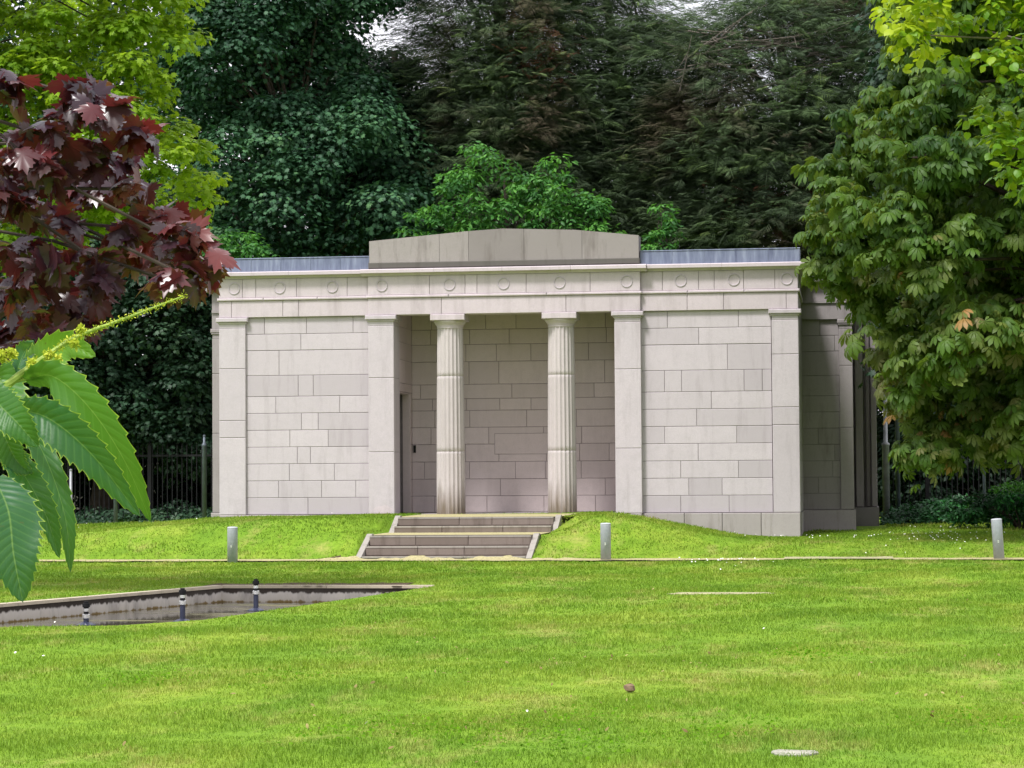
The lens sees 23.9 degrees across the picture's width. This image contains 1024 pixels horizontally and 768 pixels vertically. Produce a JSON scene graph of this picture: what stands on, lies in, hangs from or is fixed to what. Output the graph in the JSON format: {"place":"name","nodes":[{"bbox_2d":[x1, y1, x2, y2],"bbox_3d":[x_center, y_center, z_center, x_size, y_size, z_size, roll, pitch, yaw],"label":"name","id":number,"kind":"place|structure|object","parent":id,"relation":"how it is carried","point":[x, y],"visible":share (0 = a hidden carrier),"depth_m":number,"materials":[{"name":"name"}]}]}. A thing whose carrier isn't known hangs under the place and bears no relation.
{"place":"outdoors","nodes":[
{"label":"outdoors","id":0,"kind":"place"},
{"bbox_2d":[0,602,322,626],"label":"water","id":1,"kind":"structure","parent":0,"point":[192,612],"depth_m":25.93,"materials":[{"name":"grey liquid"}]},
{"bbox_2d":[2,0,907,412],"label":"sky","id":2,"kind":"structure","parent":0,"point":[375,27],"materials":[{"name":"white"}]},
{"bbox_2d":[374,532,548,534],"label":"landing gravel","id":3,"kind":"structure","parent":0,"point":[493,533],"depth_m":38.53,"materials":[{"name":"beige gravel"}]},
{"bbox_2d":[402,513,575,516],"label":"terrace gravel","id":4,"kind":"structure","parent":0,"point":[477,515],"depth_m":41.31,"materials":[{"name":"beige gravel"}]},
{"bbox_2d":[0,510,1023,767],"bbox_3d":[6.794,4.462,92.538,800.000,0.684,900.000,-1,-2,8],"label":"lawn","id":5,"kind":"structure","parent":0,"point":[574,543],"depth_m":16.77,"materials":[{"name":"green plant"}]},
{"bbox_2d":[0,305,77,476],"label":"evergreen shrub","id":6,"kind":"object","parent":5,"relation":"on","point":[73,471],"depth_m":58.80,"materials":[{"name":"green plant"}]},
{"bbox_2d":[69,469,71,498],"bbox_3d":[-9.669,2.583,52.975,0.138,1.449,0.135,-1,-2,8],"label":"metal pole","id":7,"kind":"object","parent":5,"relation":"on","point":[70,478],"visible":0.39,"depth_m":52.97,"materials":[{"name":"white metal"}]},
{"bbox_2d":[0,291,187,601],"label":"sweet chestnut tree","id":8,"kind":"object","parent":5,"relation":"on","point":[77,424],"visible":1,"depth_m":2.77,"materials":[{"name":"green plant"}]},
{"bbox_2d":[0,0,207,281],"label":"broadleaf tree","id":9,"kind":"object","parent":5,"relation":"on","point":[21,3],"visible":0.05,"depth_m":59.93,"materials":[{"name":"green plant"}]},
{"bbox_2d":[0,196,212,512],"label":"broadleaf tree","id":10,"kind":"object","parent":5,"relation":"on","point":[148,423],"visible":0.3,"depth_m":55.48,"materials":[{"name":"green plant"}]},
{"bbox_2d":[2,442,212,519],"bbox_3d":[-10.191,2.324,55.583,9.609,2.070,0.100,-1,-2,8],"label":"railing fence","id":11,"kind":"object","parent":5,"relation":"on","point":[149,455],"visible":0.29,"depth_m":55.28,"materials":[{"name":"black metal"}]},
{"bbox_2d":[0,0,231,278],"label":"maple tree","id":12,"kind":"object","parent":5,"relation":"on","point":[114,32],"visible":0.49,"depth_m":26.20,"materials":[{"name":"green plant"}]},
{"bbox_2d":[114,499,117,522],"bbox_3d":[-8.833,2.803,53.860,0.104,1.065,0.101,-1,-2,8],"label":"metal pole","id":13,"kind":"object","parent":5,"relation":"on","point":[115,510],"visible":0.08,"depth_m":53.82,"materials":[{"name":"grey metal"}]},
{"bbox_2d":[0,69,240,364],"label":"copper maple tree","id":14,"kind":"object","parent":5,"relation":"on","point":[63,169],"visible":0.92,"depth_m":6.12,"materials":[{"name":"red plant"}]},
{"bbox_2d":[66,274,212,520],"bbox_3d":[-9.541,0.440,61.054,6.608,7.276,5.021,-1,-2,8],"label":"evergreen shrub","id":15,"kind":"object","parent":5,"relation":"on","point":[149,374],"visible":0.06,"depth_m":59.40,"materials":[{"name":"green plant"}]},
{"bbox_2d":[75,498,212,523],"bbox_3d":[-7.728,2.968,55.716,5.572,0.670,3.195,-1,-2,8],"label":"ivy","id":16,"kind":"object","parent":5,"relation":"on","point":[131,516],"visible":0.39,"depth_m":55.09,"materials":[{"name":"green plant"}]},
{"bbox_2d":[202,435,206,517],"bbox_3d":[-6.837,2.220,53.704,0.115,2.189,0.112,-1,-2,8],"label":"metal pole","id":17,"kind":"object","parent":5,"relation":"on","point":[204,492],"visible":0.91,"depth_m":53.67,"materials":[{"name":"grey metal"}]},
{"bbox_2d":[0,585,434,622],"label":"sunken pool","id":18,"kind":"structure","parent":5,"relation":"on","point":[61,607],"depth_m":27.67,"materials":[{"name":"stone"}]},
{"bbox_2d":[76,601,95,625],"bbox_3d":[-4.253,2.417,24.142,0.200,0.490,0.197,-1,-2,8],"label":"fountain jet","id":19,"kind":"object","parent":18,"relation":"in","point":[86,614],"visible":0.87,"depth_m":24.12,"materials":[{"name":"metal"}]},
{"bbox_2d":[173,588,189,621],"bbox_3d":[-3.353,2.376,24.604,0.200,0.595,0.197,-1,-2,8],"label":"fountain jet","id":20,"kind":"object","parent":18,"relation":"in","point":[182,601],"visible":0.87,"depth_m":24.58,"materials":[{"name":"metal"}]},
{"bbox_2d":[247,579,263,610],"bbox_3d":[-2.813,2.444,26.554,0.200,0.600,0.197,-1,-2,8],"label":"fountain jet","id":21,"kind":"object","parent":18,"relation":"in","point":[255,592],"visible":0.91,"depth_m":26.53,"materials":[{"name":"metal"}]},
{"bbox_2d":[227,527,237,562],"bbox_3d":[-4.229,2.453,36.568,0.158,0.590,0.161,-1,-2,8],"label":"bollard","id":22,"kind":"object","parent":5,"relation":"on","point":[232,544],"visible":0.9,"depth_m":36.51,"materials":[{"name":"grey metal"}]},
{"bbox_2d":[201,226,277,260],"bbox_3d":[-6.043,-0.110,53.281,2.180,6.740,1.460,0,-2,-7],"label":"tree","id":23,"kind":"object","parent":5,"relation":"on","point":[229,246],"visible":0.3,"depth_m":53.18,"materials":[{"name":"green plant"}]},
{"bbox_2d":[128,0,447,257],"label":"broadleaf tree","id":24,"kind":"object","parent":5,"relation":"on","point":[273,45],"visible":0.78,"depth_m":55.87,"materials":[{"name":"green plant"}]},
{"bbox_2d":[156,26,426,493],"bbox_3d":[-5.782,-2.675,63.688,7.495,13.939,5.122,-1,-2,8],"label":"evergreen shrub","id":25,"kind":"object","parent":5,"relation":"on","point":[374,57],"visible":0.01,"depth_m":62.91,"materials":[{"name":"green plant"}]},
{"bbox_2d":[204,582,412,585],"bbox_3d":[-2.410,2.381,28.726,2.400,0.009,0.914,-1,-2,8],"label":"pool edge","id":26,"kind":"object","parent":5,"relation":"on","point":[311,583],"visible":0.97,"depth_m":28.77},
{"bbox_2d":[304,52,496,255],"bbox_3d":[-2.869,-2.485,59.682,5.884,11.937,5.047,-1,-2,8],"label":"broadleaf tree","id":27,"kind":"object","parent":5,"relation":"on","point":[384,66],"visible":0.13,"depth_m":58.53,"materials":[{"name":"green plant"}]},
{"bbox_2d":[356,533,539,558],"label":"stone steps","id":28,"kind":"structure","parent":5,"relation":"on","point":[373,546],"depth_m":37.39,"materials":[{"name":"stone"}]},
{"bbox_2d":[389,515,561,535],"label":"stone steps","id":29,"kind":"structure","parent":5,"relation":"on","point":[401,524],"depth_m":39.56,"materials":[{"name":"stone"}]},
{"bbox_2d":[405,87,579,225],"bbox_3d":[-0.709,-2.041,65.831,7.442,12.863,4.867,-1,-2,8],"label":"evergreen shrub","id":30,"kind":"object","parent":5,"relation":"on","point":[478,125],"depth_m":64.58,"materials":[{"name":"green plant"}]},
{"bbox_2d":[14,518,983,723],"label":"daisies","id":31,"kind":"object","parent":5,"relation":"on","point":[707,560],"visible":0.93,"depth_m":37.89,"materials":[{"name":"white plant"}]},
{"bbox_2d":[393,141,627,237],"bbox_3d":[-0.029,-1.077,53.370,5.294,8.566,2.826,-1,-2,8],"label":"tree","id":32,"kind":"object","parent":5,"relation":"on","point":[526,200],"visible":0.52,"depth_m":52.82,"materials":[{"name":"green plant"}]},
{"bbox_2d":[350,0,672,233],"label":"conifer tree","id":33,"kind":"object","parent":5,"relation":"on","point":[489,56],"visible":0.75,"depth_m":57.91,"materials":[{"name":"green plant"}]},
{"bbox_2d":[72,437,970,508],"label":"boundary wall","id":34,"kind":"structure","parent":5,"relation":"on","point":[207,493],"depth_m":72.08,"materials":[{"name":"stone"}]},
{"bbox_2d":[205,229,878,536],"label":"memorial pavilion","id":35,"kind":"structure","parent":5,"relation":"on","point":[494,371],"depth_m":43.42,"materials":[{"name":"stone"}]},
{"bbox_2d":[68,642,1023,764],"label":"clover","id":36,"kind":"object","parent":5,"relation":"on","point":[968,717],"visible":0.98,"depth_m":12.07,"materials":[{"name":"green plant"}]},
{"bbox_2d":[123,586,1023,767],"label":"fallen leaves","id":37,"kind":"object","parent":5,"relation":"on","point":[390,747],"visible":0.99,"depth_m":14.05,"materials":[{"name":"brown plant"}]},
{"bbox_2d":[600,523,610,560],"bbox_3d":[1.396,2.378,36.018,0.158,0.620,0.161,-1,-2,8],"label":"bollard","id":38,"kind":"object","parent":5,"relation":"on","point":[605,534],"visible":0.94,"depth_m":35.95,"materials":[{"name":"grey metal"}]},
{"bbox_2d":[624,683,634,691],"bbox_3d":[0.691,1.787,14.215,0.065,0.056,0.059,-2,-3,32],"label":"earth clod","id":39,"kind":"object","parent":5,"relation":"on","point":[629,687],"visible":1,"depth_m":14.19,"materials":[{"name":"beige soil"}]},
{"bbox_2d":[471,0,810,249],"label":"conifer tree","id":40,"kind":"object","parent":5,"relation":"on","point":[635,194],"visible":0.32,"depth_m":58.72,"materials":[{"name":"green plant"}]},
{"bbox_2d":[641,202,685,250],"bbox_3d":[3.256,-0.419,53.311,1.081,7.217,1.014,1,-3,-38],"label":"sapling","id":41,"kind":"object","parent":5,"relation":"on","point":[662,234],"visible":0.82,"depth_m":53.29,"materials":[{"name":"green plant"}]},
{"bbox_2d":[584,105,785,249],"bbox_3d":[4.237,-1.715,65.808,7.191,12.231,4.961,-1,-2,8],"label":"evergreen shrub","id":42,"kind":"object","parent":5,"relation":"on","point":[675,191],"depth_m":64.76,"materials":[{"name":"green plant"}]},
{"bbox_2d":[667,592,773,594],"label":"stone slab","id":43,"kind":"structure","parent":5,"relation":"on","point":[700,593],"depth_m":25.36,"materials":[{"name":"stone"}]},
{"bbox_2d":[553,0,930,268],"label":"conifer tree","id":44,"kind":"object","parent":5,"relation":"on","point":[790,95],"visible":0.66,"depth_m":57.26,"materials":[{"name":"green plant"}]},
{"bbox_2d":[771,749,818,755],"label":"stone slab","id":45,"kind":"structure","parent":5,"relation":"on","point":[797,752],"depth_m":10.72,"materials":[{"name":"white stone"}]},
{"bbox_2d":[717,89,919,511],"bbox_3d":[8.841,-1.917,65.866,6.993,12.556,5.215,-1,-2,8],"label":"evergreen shrub","id":46,"kind":"object","parent":5,"relation":"on","point":[881,508],"depth_m":64.66,"materials":[{"name":"green plant"}]},
{"bbox_2d":[784,556,893,558],"bbox_3d":[4.822,2.563,35.703,1.600,0.009,1.151,-1,-2,8],"label":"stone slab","id":47,"kind":"object","parent":5,"relation":"on","point":[879,557],"visible":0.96,"depth_m":35.73,"materials":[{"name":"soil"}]},
{"bbox_2d":[882,392,889,520],"bbox_3d":[7.980,0.345,51.706,0.440,5.581,0.433,-1,-2,8],"label":"lamp post","id":48,"kind":"object","parent":5,"relation":"on","point":[886,476],"visible":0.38,"depth_m":51.59,"materials":[{"name":"metal"}]},
{"bbox_2d":[895,419,900,508],"bbox_3d":[8.333,1.736,52.211,0.115,2.835,0.112,-1,-2,8],"label":"metal pole","id":49,"kind":"object","parent":5,"relation":"on","point":[898,494],"visible":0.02,"depth_m":52.16,"materials":[{"name":"grey metal"}]},
{"bbox_2d":[798,3,999,489],"bbox_3d":[11.484,-4.292,62.730,11.246,15.625,8.267,-1,-2,8],"label":"conifer tree","id":50,"kind":"object","parent":5,"relation":"on","point":[877,416],"depth_m":61.80,"materials":[{"name":"green plant"}]},
{"bbox_2d":[790,0,1023,493],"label":"horse chestnut tree","id":51,"kind":"object","parent":5,"relation":"on","point":[931,241],"visible":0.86,"depth_m":37.82,"materials":[{"name":"green plant"}]},
{"bbox_2d":[849,0,1023,472],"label":"broadleaf tree","id":52,"kind":"object","parent":5,"relation":"on","point":[876,79],"visible":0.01,"depth_m":44.17,"materials":[{"name":"green plant"}]},
{"bbox_2d":[869,0,1023,204],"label":"linden tree","id":53,"kind":"object","parent":5,"relation":"on","point":[909,32],"visible":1,"depth_m":16.07,"materials":[{"name":"green plant"}]},
{"bbox_2d":[876,370,1023,516],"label":"fence","id":54,"kind":"object","parent":5,"relation":"on","point":[967,476],"visible":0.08,"depth_m":58.66,"materials":[{"name":"black metal"}]},
{"bbox_2d":[879,493,1023,524],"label":"ivy","id":55,"kind":"object","parent":5,"relation":"on","point":[919,513],"visible":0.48,"depth_m":50.99,"materials":[{"name":"green plant"}]},
{"bbox_2d":[882,440,1021,519],"bbox_3d":[12.935,2.063,52.365,9.709,2.030,0.100,-1,-2,8],"label":"railing fence","id":56,"kind":"object","parent":5,"relation":"on","point":[927,488],"visible":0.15,"depth_m":52.84,"materials":[{"name":"black metal"}]},
{"bbox_2d":[938,489,1023,529],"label":"shrub","id":57,"kind":"object","parent":5,"relation":"on","point":[987,507],"visible":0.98,"depth_m":45.16,"materials":[{"name":"green plant"}]},
{"bbox_2d":[982,467,985,493],"bbox_3d":[10.186,2.326,52.133,0.080,1.623,0.078,-1,-2,8],"label":"metal pole","id":58,"kind":"object","parent":5,"relation":"on","point":[984,482],"depth_m":52.11,"materials":[{"name":"grey metal"}]},
{"bbox_2d":[965,478,1023,526],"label":"shrub","id":59,"kind":"object","parent":5,"relation":"on","point":[1018,485],"visible":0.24,"depth_m":47.73,"materials":[{"name":"green plant"}]},
{"bbox_2d":[991,518,1004,559],"bbox_3d":[7.088,2.291,35.258,0.158,0.660,0.161,-4,-3,8],"label":"bollard","id":60,"kind":"object","parent":5,"relation":"on","point":[997,539],"visible":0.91,"depth_m":35.20,"materials":[{"name":"grey metal"}]},
{"bbox_2d":[39,555,1023,560],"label":"path","id":61,"kind":"structure","parent":0,"point":[423,558],"depth_m":36.60,"materials":[{"name":"beige gravel"}]}
]}

